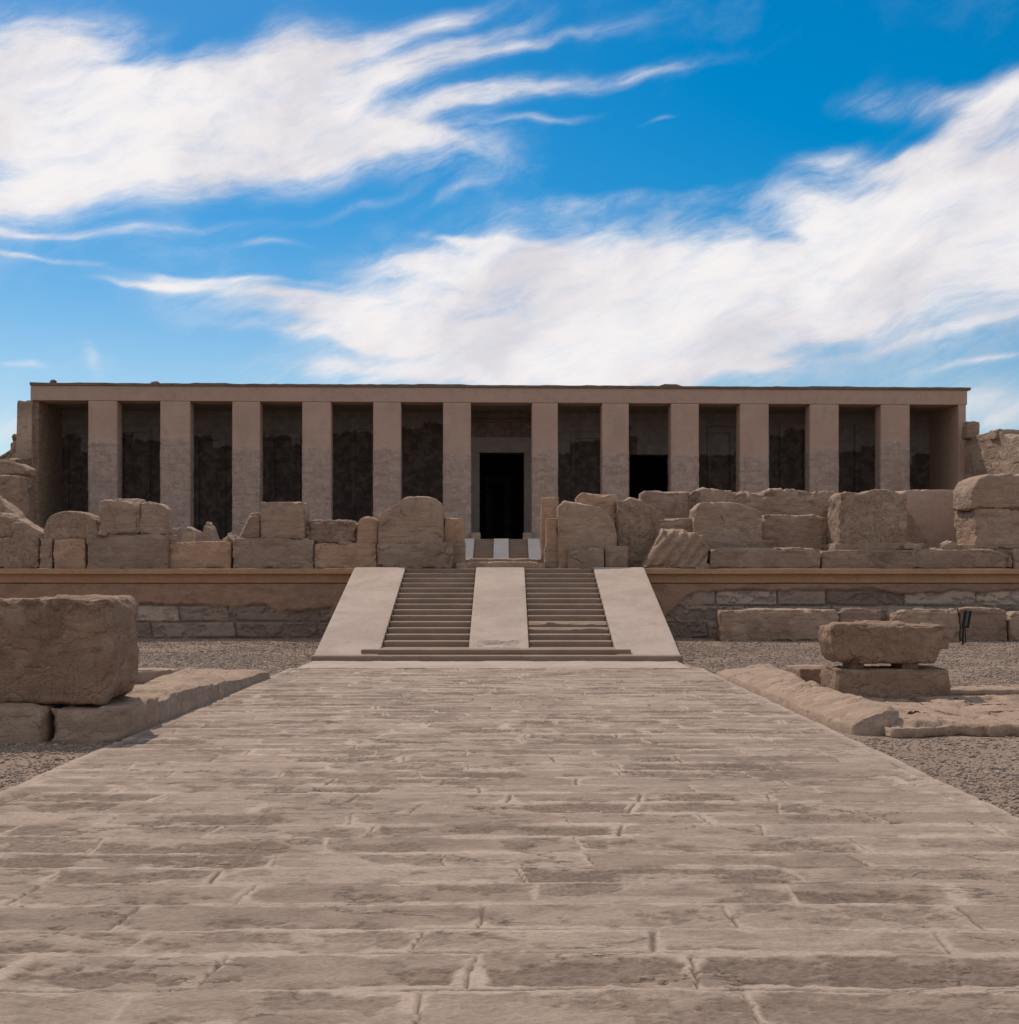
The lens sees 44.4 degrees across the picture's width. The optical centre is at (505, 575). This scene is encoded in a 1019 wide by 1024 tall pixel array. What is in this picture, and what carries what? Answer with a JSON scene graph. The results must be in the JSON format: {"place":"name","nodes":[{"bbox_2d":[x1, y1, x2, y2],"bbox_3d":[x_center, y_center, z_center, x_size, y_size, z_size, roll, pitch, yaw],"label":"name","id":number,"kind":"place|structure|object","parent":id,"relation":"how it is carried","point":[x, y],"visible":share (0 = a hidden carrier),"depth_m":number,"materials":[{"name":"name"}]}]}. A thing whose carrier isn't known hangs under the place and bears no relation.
{"place":"outdoors","nodes":[
{"label":"outdoors","id":0,"kind":"place"},
{"bbox_2d":[0,475,29,518],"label":"stone block","id":1,"kind":"structure","parent":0,"point":[14,489],"depth_m":60.10,"materials":[{"name":"stone"}]},
{"bbox_2d":[0,460,36,477],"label":"stone block","id":2,"kind":"structure","parent":1,"relation":"on","point":[7,467],"depth_m":64.53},
{"bbox_2d":[53,539,87,568],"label":"stone block","id":3,"kind":"structure","parent":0,"point":[70,553],"depth_m":31.05,"materials":[{"name":"stone"}]},
{"bbox_2d":[43,511,99,539],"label":"stone block","id":4,"kind":"structure","parent":3,"relation":"on","point":[70,525],"depth_m":31.11,"materials":[{"name":"stone"}]},
{"bbox_2d":[170,541,233,568],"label":"stone block","id":5,"kind":"structure","parent":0,"point":[203,555],"depth_m":31.15,"materials":[{"name":"stone"}]},
{"bbox_2d":[223,535,234,541],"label":"rock","id":6,"kind":"object","parent":5,"relation":"on","point":[229,538],"visible":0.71,"depth_m":31.32,"materials":[{"name":"stone"}]},
{"bbox_2d":[0,668,1018,1023],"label":"path","id":7,"kind":"structure","parent":0,"point":[496,846],"depth_m":6.91,"materials":[{"name":"stone"}]},
{"bbox_2d":[0,638,1018,814],"bbox_3d":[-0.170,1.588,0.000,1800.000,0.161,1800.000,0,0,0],"label":"ground","id":8,"kind":"structure","parent":0,"point":[913,747],"depth_m":12.48,"materials":[{"name":"gravel"}]},
{"bbox_2d":[0,702,66,742],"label":"plinth stone","id":9,"kind":"object","parent":8,"relation":"on","point":[27,722],"visible":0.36,"depth_m":12.36,"materials":[{"name":"stone"}]},
{"bbox_2d":[0,594,138,704],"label":"stone block","id":10,"kind":"object","parent":9,"relation":"on","point":[71,649],"depth_m":12.54,"materials":[{"name":"brown stone"}]},
{"bbox_2d":[51,694,160,741],"bbox_3d":[-4.163,1.490,13.059,0.792,0.421,1.290,0,0,0],"label":"plinth stone","id":11,"kind":"object","parent":8,"relation":"on","point":[118,718],"visible":0.71,"depth_m":12.44,"materials":[{"name":"stone"}]},
{"bbox_2d":[135,668,178,683],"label":"stone slab","id":12,"kind":"structure","parent":8,"relation":"on","point":[145,675],"depth_m":19.16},
{"bbox_2d":[126,679,220,722],"bbox_3d":[-4.247,1.498,15.100,0.978,0.404,2.800,0,0,0],"label":"border stone","id":13,"kind":"object","parent":8,"relation":"on","point":[178,697],"visible":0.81,"depth_m":14.87,"materials":[{"name":"stone"}]},
{"bbox_2d":[149,667,269,697],"bbox_3d":[-4.407,1.527,18.115,1.388,0.346,3.170,0,0,0],"label":"border stone","id":14,"kind":"object","parent":8,"relation":"on","point":[232,681],"visible":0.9,"depth_m":17.94,"materials":[{"name":"stone"}]},
{"bbox_2d":[298,661,691,668],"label":"stone slab","id":15,"kind":"structure","parent":8,"relation":"on","point":[494,664],"depth_m":22.47,"materials":[{"name":"stone"}]},
{"bbox_2d":[311,567,682,663],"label":"stone staircase","id":16,"kind":"structure","parent":8,"relation":"on","point":[496,614],"depth_m":26.37,"materials":[{"name":"stone"}]},
{"bbox_2d":[0,568,1018,638],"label":"retaining wall","id":17,"kind":"structure","parent":8,"relation":"on","point":[228,611],"depth_m":30.60,"materials":[{"name":"stone"}]},
{"bbox_2d":[567,547,603,568],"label":"stone block","id":18,"kind":"structure","parent":17,"relation":"on","point":[584,558],"depth_m":30.84,"materials":[{"name":"stone"}]},
{"bbox_2d":[556,500,616,568],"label":"stone block","id":19,"kind":"structure","parent":17,"relation":"on","point":[581,525],"depth_m":31.07,"materials":[{"name":"stone"}]},
{"bbox_2d":[615,497,661,566],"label":"stone block","id":20,"kind":"structure","parent":17,"relation":"on","point":[637,520],"depth_m":32.06,"materials":[{"name":"stone"}]},
{"bbox_2d":[716,664,802,693],"bbox_3d":[4.002,1.564,19.090,1.063,0.271,3.420,0,0,0],"label":"border stone","id":21,"kind":"object","parent":8,"relation":"on","point":[754,678],"visible":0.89,"depth_m":18.79,"materials":[{"name":"stone"}]},
{"bbox_2d":[715,608,838,640],"bbox_3d":[6.410,1.167,29.674,2.810,0.826,0.782,0,0,0],"label":"stone block","id":22,"kind":"object","parent":8,"relation":"on","point":[774,624],"depth_m":29.30,"materials":[{"name":"stone"}]},
{"bbox_2d":[790,666,820,684],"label":"stone block","id":23,"kind":"structure","parent":8,"relation":"on","point":[807,673],"depth_m":18.31,"materials":[{"name":"brown stone"}]},
{"bbox_2d":[786,665,821,671],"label":"stone slab","id":24,"kind":"structure","parent":23,"relation":"on","point":[787,668],"depth_m":20.52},
{"bbox_2d":[757,679,855,716],"bbox_3d":[3.873,1.550,15.965,0.783,0.299,2.770,0,0,0],"label":"border stone","id":25,"kind":"object","parent":8,"relation":"on","point":[800,696],"visible":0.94,"depth_m":15.67,"materials":[{"name":"stone"}]},
{"bbox_2d":[808,696,898,734],"bbox_3d":[3.858,1.525,13.775,0.706,0.351,1.590,0,0,0],"label":"border stone","id":26,"kind":"object","parent":8,"relation":"on","point":[856,715],"visible":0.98,"depth_m":13.23,"materials":[{"name":"stone"}]},
{"bbox_2d":[831,607,881,621],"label":"stone block","id":27,"kind":"structure","parent":8,"relation":"on","point":[849,614],"depth_m":29.65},
{"bbox_2d":[819,664,950,699],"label":"stone block","id":28,"kind":"structure","parent":8,"relation":"on","point":[880,681],"depth_m":15.95,"materials":[{"name":"brown stone"}]},
{"bbox_2d":[842,663,863,667],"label":"support stone","id":29,"kind":"object","parent":28,"relation":"on","point":[851,665],"visible":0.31,"depth_m":16.16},
{"bbox_2d":[818,620,949,663],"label":"stone slab","id":30,"kind":"structure","parent":28,"relation":"on","point":[871,642],"depth_m":16.00,"materials":[{"name":"brown stone"}]},
{"bbox_2d":[891,663,917,668],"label":"support stone","id":31,"kind":"object","parent":28,"relation":"on","point":[910,666],"visible":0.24,"depth_m":16.15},
{"bbox_2d":[864,697,961,712],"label":"flat stone","id":32,"kind":"object","parent":8,"relation":"on","point":[909,704],"visible":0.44,"depth_m":14.97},
{"bbox_2d":[884,607,959,640],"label":"stone block","id":33,"kind":"structure","parent":8,"relation":"on","point":[948,618],"depth_m":29.32,"materials":[{"name":"stone"}]},
{"bbox_2d":[882,708,983,737],"bbox_3d":[4.414,1.580,13.637,1.133,0.189,1.862,0,0,0],"label":"flat stone","id":34,"kind":"object","parent":8,"relation":"on","point":[921,723],"visible":0.71,"depth_m":12.93,"materials":[{"name":"stone"}]},
{"bbox_2d":[961,611,971,644],"bbox_3d":[10.376,1.200,28.200,0.255,0.841,0.080,0,0,0],"label":"floodlight","id":35,"kind":"object","parent":8,"relation":"on","point":[966,618],"visible":0.85,"depth_m":28.18,"materials":[{"name":"black paint"}]},
{"bbox_2d":[915,694,1018,710],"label":"flat stone","id":36,"kind":"object","parent":8,"relation":"on","point":[984,702],"visible":0.47,"depth_m":15.36,"materials":[{"name":"stone"}]},
{"bbox_2d":[955,607,1006,641],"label":"stone block","id":37,"kind":"structure","parent":8,"relation":"on","point":[987,624],"depth_m":29.31,"materials":[{"name":"stone"}]},
{"bbox_2d":[945,708,1018,736],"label":"flat stone","id":38,"kind":"object","parent":8,"relation":"on","point":[1002,722],"visible":0.77,"depth_m":13.10,"materials":[{"name":"stone"}]},
{"bbox_2d":[951,684,1018,694],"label":"flat stone","id":39,"kind":"object","parent":8,"relation":"on","point":[984,690],"visible":0.64,"depth_m":17.39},
{"bbox_2d":[1006,611,1018,640],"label":"stone block","id":40,"kind":"structure","parent":8,"relation":"on","point":[1012,624],"depth_m":29.33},
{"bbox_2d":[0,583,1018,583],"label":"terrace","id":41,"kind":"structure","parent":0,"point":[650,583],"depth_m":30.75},
{"bbox_2d":[0,450,11,458],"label":"ruined wall","id":42,"kind":"structure","parent":41,"relation":"on","point":[7,455],"depth_m":76.24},
{"bbox_2d":[10,434,16,457],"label":"ruined wall","id":43,"kind":"structure","parent":41,"relation":"on","point":[13,447],"depth_m":74.54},
{"bbox_2d":[0,400,34,522],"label":"ruined wall","id":44,"kind":"structure","parent":41,"relation":"on","point":[25,445],"depth_m":71.96,"materials":[{"name":"stone"}]},
{"bbox_2d":[30,382,970,539],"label":"temple","id":45,"kind":"structure","parent":41,"relation":"on","point":[486,461],"depth_m":73.88,"materials":[{"name":"stone"}]},
{"bbox_2d":[65,428,87,510],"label":"blind doorway","id":46,"kind":"structure","parent":45,"relation":"in","point":[68,431],"depth_m":76.54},
{"bbox_2d":[122,426,150,501],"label":"blind doorway","id":47,"kind":"structure","parent":45,"relation":"in","point":[147,430],"depth_m":76.71,"materials":[{"name":"stone"}]},
{"bbox_2d":[195,434,225,539],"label":"blind doorway","id":48,"kind":"structure","parent":45,"relation":"in","point":[198,437],"depth_m":76.82,"materials":[{"name":"stone"}]},
{"bbox_2d":[271,433,300,501],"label":"blind doorway","id":49,"kind":"structure","parent":45,"relation":"in","point":[274,436],"depth_m":76.97,"materials":[{"name":"stone"}]},
{"bbox_2d":[351,423,372,520],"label":"blind doorway","id":50,"kind":"structure","parent":45,"relation":"in","point":[354,426],"depth_m":77.14,"materials":[{"name":"stone"}]},
{"bbox_2d":[485,474,510,538],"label":"inner doorway","id":51,"kind":"structure","parent":45,"relation":"in","point":[490,479],"depth_m":85.60,"materials":[{"name":"stone"}]},
{"bbox_2d":[471,422,530,436],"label":"lintel","id":52,"kind":"structure","parent":45,"relation":"in","point":[478,429],"depth_m":77.37,"materials":[{"name":"brown stone"}]},
{"bbox_2d":[571,432,599,501],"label":"blind doorway","id":53,"kind":"structure","parent":45,"relation":"in","point":[574,435],"depth_m":77.62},
{"bbox_2d":[708,427,733,491],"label":"blind doorway","id":54,"kind":"structure","parent":45,"relation":"in","point":[730,430],"depth_m":77.94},
{"bbox_2d":[780,423,804,490],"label":"blind doorway","id":55,"kind":"structure","parent":45,"relation":"in","point":[783,426],"depth_m":78.07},
{"bbox_2d":[855,424,874,492],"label":"blind doorway","id":56,"kind":"structure","parent":45,"relation":"in","point":[857,426],"depth_m":78.24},
{"bbox_2d":[465,539,540,559],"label":"stone staircase","id":57,"kind":"structure","parent":41,"relation":"on","point":[502,548],"depth_m":68.38,"materials":[{"name":"stone"}]},
{"bbox_2d":[964,429,1018,478],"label":"ruined wall","id":58,"kind":"structure","parent":41,"relation":"on","point":[984,454],"depth_m":69.35,"materials":[{"name":"stone"}]},
{"bbox_2d":[962,421,979,439],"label":"stone block","id":59,"kind":"structure","parent":58,"relation":"on","point":[970,429],"depth_m":72.41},
{"bbox_2d":[989,429,1008,439],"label":"stone block","id":60,"kind":"structure","parent":58,"relation":"on","point":[993,435],"depth_m":68.83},
{"bbox_2d":[0,0,1018,455],"label":"sky","id":61,"kind":"structure","parent":0,"point":[752,193],"materials":[{"name":"blue"}]},
{"bbox_2d":[541,497,558,562],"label":"stone block","id":62,"kind":"structure","parent":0,"point":[549,506],"depth_m":32.66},
{"bbox_2d":[575,492,616,527],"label":"stone block","id":63,"kind":"structure","parent":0,"point":[607,503],"depth_m":32.46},
{"bbox_2d":[688,487,835,544],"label":"ruined wall","id":64,"kind":"structure","parent":0,"point":[776,501],"depth_m":34.26,"materials":[{"name":"stone"}]},
{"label":"court ground","id":65,"kind":"structure","parent":0,"visible":0},
{"bbox_2d":[0,537,40,568],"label":"stone block","id":66,"kind":"structure","parent":65,"relation":"on","point":[19,552],"depth_m":31.05,"materials":[{"name":"stone"}]},
{"bbox_2d":[0,513,33,537],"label":"stone block","id":67,"kind":"structure","parent":66,"relation":"on","point":[7,520],"depth_m":31.26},
{"bbox_2d":[0,496,25,517],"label":"stone block","id":68,"kind":"structure","parent":67,"relation":"on","point":[6,506],"depth_m":45.27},
{"bbox_2d":[11,521,43,538],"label":"stone block","id":69,"kind":"structure","parent":66,"relation":"on","point":[23,529],"depth_m":31.15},
{"bbox_2d":[39,538,54,568],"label":"stone block","id":70,"kind":"structure","parent":65,"relation":"on","point":[46,554],"depth_m":31.09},
{"bbox_2d":[86,534,177,568],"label":"stone block","id":71,"kind":"structure","parent":65,"relation":"on","point":[137,551],"depth_m":31.01,"materials":[{"name":"stone"}]},
{"bbox_2d":[97,529,107,535],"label":"rock","id":72,"kind":"object","parent":71,"relation":"on","point":[101,532],"visible":1,"depth_m":31.01,"materials":[{"name":"stone"}]},
{"bbox_2d":[99,498,145,534],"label":"stone block","id":73,"kind":"structure","parent":71,"relation":"on","point":[119,516],"depth_m":31.11,"materials":[{"name":"stone"}]},
{"bbox_2d":[139,501,172,534],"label":"stone block","id":74,"kind":"structure","parent":71,"relation":"on","point":[155,518],"depth_m":31.16,"materials":[{"name":"stone"}]},
{"bbox_2d":[172,527,183,541],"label":"rock","id":75,"kind":"object","parent":65,"relation":"on","point":[178,532],"visible":0.12,"depth_m":39.80,"materials":[{"name":"stone"}]},
{"bbox_2d":[181,527,203,541],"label":"rock","id":76,"kind":"object","parent":65,"relation":"on","point":[192,534],"visible":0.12,"depth_m":38.06,"materials":[{"name":"stone"}]},
{"bbox_2d":[203,522,219,540],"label":"rock","id":77,"kind":"object","parent":65,"relation":"on","point":[210,533],"visible":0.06,"depth_m":40.12,"materials":[{"name":"stone"}]},
{"bbox_2d":[227,532,238,537],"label":"rock","id":78,"kind":"object","parent":65,"relation":"on","point":[233,534],"visible":0.06,"depth_m":42.53,"materials":[{"name":"stone"}]},
{"bbox_2d":[232,538,314,568],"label":"stone block","id":79,"kind":"structure","parent":65,"relation":"on","point":[266,553],"depth_m":31.03,"materials":[{"name":"stone"}]},
{"bbox_2d":[239,512,260,537],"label":"stone block","id":80,"kind":"structure","parent":79,"relation":"on","point":[252,528],"depth_m":31.21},
{"bbox_2d":[260,502,309,539],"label":"stone block","id":81,"kind":"structure","parent":79,"relation":"on","point":[285,520],"depth_m":31.11,"materials":[{"name":"stone"}]},
{"bbox_2d":[314,543,376,568],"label":"stone block","id":82,"kind":"structure","parent":65,"relation":"on","point":[337,556],"depth_m":31.14,"materials":[{"name":"stone"}]},
{"bbox_2d":[306,519,358,543],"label":"stone block","id":83,"kind":"structure","parent":82,"relation":"on","point":[319,531],"depth_m":31.30,"materials":[{"name":"stone"}]},
{"bbox_2d":[338,540,351,544],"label":"rock","id":84,"kind":"object","parent":82,"relation":"on","point":[341,542],"visible":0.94,"depth_m":31.16,"materials":[{"name":"stone"}]},
{"bbox_2d":[357,516,378,544],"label":"stone block","id":85,"kind":"structure","parent":82,"relation":"on","point":[368,529],"depth_m":31.20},
{"bbox_2d":[376,541,453,568],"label":"stone block","id":86,"kind":"structure","parent":65,"relation":"on","point":[420,555],"depth_m":31.00,"materials":[{"name":"stone"}]},
{"bbox_2d":[378,496,444,543],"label":"stone block","id":87,"kind":"structure","parent":86,"relation":"on","point":[412,519],"depth_m":31.05,"materials":[{"name":"stone"}]},
{"bbox_2d":[450,541,465,568],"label":"stone block","id":88,"kind":"structure","parent":65,"relation":"on","point":[459,552],"depth_m":31.53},
{"bbox_2d":[444,518,464,542],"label":"stone block","id":89,"kind":"structure","parent":88,"relation":"on","point":[454,529],"depth_m":31.55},
{"bbox_2d":[456,561,543,568],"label":"stone slab","id":90,"kind":"structure","parent":65,"relation":"on","point":[475,565],"depth_m":30.95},
{"bbox_2d":[466,558,540,562],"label":"stone slab","id":91,"kind":"structure","parent":90,"relation":"on","point":[502,559],"depth_m":32.35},
{"bbox_2d":[544,546,557,568],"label":"stone block","id":92,"kind":"structure","parent":65,"relation":"on","point":[550,558],"depth_m":31.30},
{"bbox_2d":[545,518,557,545],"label":"stone block","id":93,"kind":"structure","parent":92,"relation":"on","point":[551,531],"depth_m":31.35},
{"bbox_2d":[604,546,627,566],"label":"stone block","id":94,"kind":"structure","parent":65,"relation":"on","point":[616,556],"depth_m":30.95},
{"bbox_2d":[654,518,691,539],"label":"stone block","id":95,"kind":"structure","parent":65,"relation":"on","point":[685,524],"depth_m":31.97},
{"bbox_2d":[638,490,688,518],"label":"stone block","id":96,"kind":"structure","parent":95,"relation":"on","point":[671,505],"depth_m":34.06,"materials":[{"name":"stone"}]},
{"bbox_2d":[640,528,709,568],"bbox_3d":[4.211,-0.679,31.381,1.700,1.058,0.916,0,0,0],"label":"boulder","id":97,"kind":"object","parent":65,"relation":"on","point":[676,549],"visible":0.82,"depth_m":30.98,"materials":[{"name":"stone"}]},
{"bbox_2d":[699,560,710,568],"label":"rock","id":98,"kind":"object","parent":65,"relation":"on","point":[702,564],"visible":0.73,"depth_m":30.96,"materials":[{"name":"stone"}]},
{"bbox_2d":[705,540,773,561],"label":"stone block","id":99,"kind":"structure","parent":65,"relation":"on","point":[743,543],"depth_m":31.55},
{"bbox_2d":[689,502,762,540],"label":"stone block","id":100,"kind":"structure","parent":99,"relation":"on","point":[712,521],"depth_m":31.60,"materials":[{"name":"stone"}]},
{"bbox_2d":[708,547,819,568],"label":"stone slab","id":101,"kind":"structure","parent":65,"relation":"on","point":[764,558],"depth_m":30.86,"materials":[{"name":"stone"}]},
{"bbox_2d":[762,514,826,550],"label":"stone block","id":102,"kind":"structure","parent":65,"relation":"on","point":[803,531],"depth_m":32.76,"materials":[{"name":"stone"}]},
{"bbox_2d":[817,550,911,568],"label":"stone slab","id":103,"kind":"structure","parent":65,"relation":"on","point":[865,559],"depth_m":30.90,"materials":[{"name":"stone"}]},
{"bbox_2d":[822,543,923,550],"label":"stone block","id":104,"kind":"structure","parent":65,"relation":"on","point":[868,546],"depth_m":31.51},
{"bbox_2d":[827,489,906,544],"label":"stone block","id":105,"kind":"structure","parent":104,"relation":"on","point":[873,517],"depth_m":31.56,"materials":[{"name":"stone"}]},
{"bbox_2d":[906,512,931,548],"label":"stone block","id":106,"kind":"structure","parent":65,"relation":"on","point":[915,534],"depth_m":32.96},
{"bbox_2d":[895,490,955,547],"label":"stone wall","id":107,"kind":"structure","parent":65,"relation":"on","point":[931,512],"depth_m":33.65,"materials":[{"name":"stone"}]},
{"bbox_2d":[911,547,1011,568],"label":"stone slab","id":108,"kind":"structure","parent":65,"relation":"on","point":[934,558],"depth_m":30.86,"materials":[{"name":"stone"}]},
{"bbox_2d":[901,541,916,549],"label":"rock","id":109,"kind":"object","parent":108,"relation":"on","point":[908,545],"visible":0.97,"depth_m":31.14,"materials":[{"name":"stone"}]},
{"bbox_2d":[940,540,958,548],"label":"rock","id":110,"kind":"object","parent":108,"relation":"on","point":[947,544],"visible":0.99,"depth_m":31.25,"materials":[{"name":"stone"}]},
{"bbox_2d":[936,544,1009,553],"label":"stone block","id":111,"kind":"structure","parent":65,"relation":"on","point":[973,546],"depth_m":31.41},
{"bbox_2d":[954,508,1018,549],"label":"stone block","id":112,"kind":"structure","parent":111,"relation":"on","point":[994,529],"depth_m":31.36,"materials":[{"name":"stone"}]},
{"bbox_2d":[953,473,1018,511],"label":"stone block","id":113,"kind":"structure","parent":112,"relation":"on","point":[993,491],"depth_m":31.35,"materials":[{"name":"stone"}]},
{"bbox_2d":[1007,548,1018,568],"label":"stone block","id":114,"kind":"structure","parent":65,"relation":"on","point":[1013,554],"depth_m":30.98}
]}

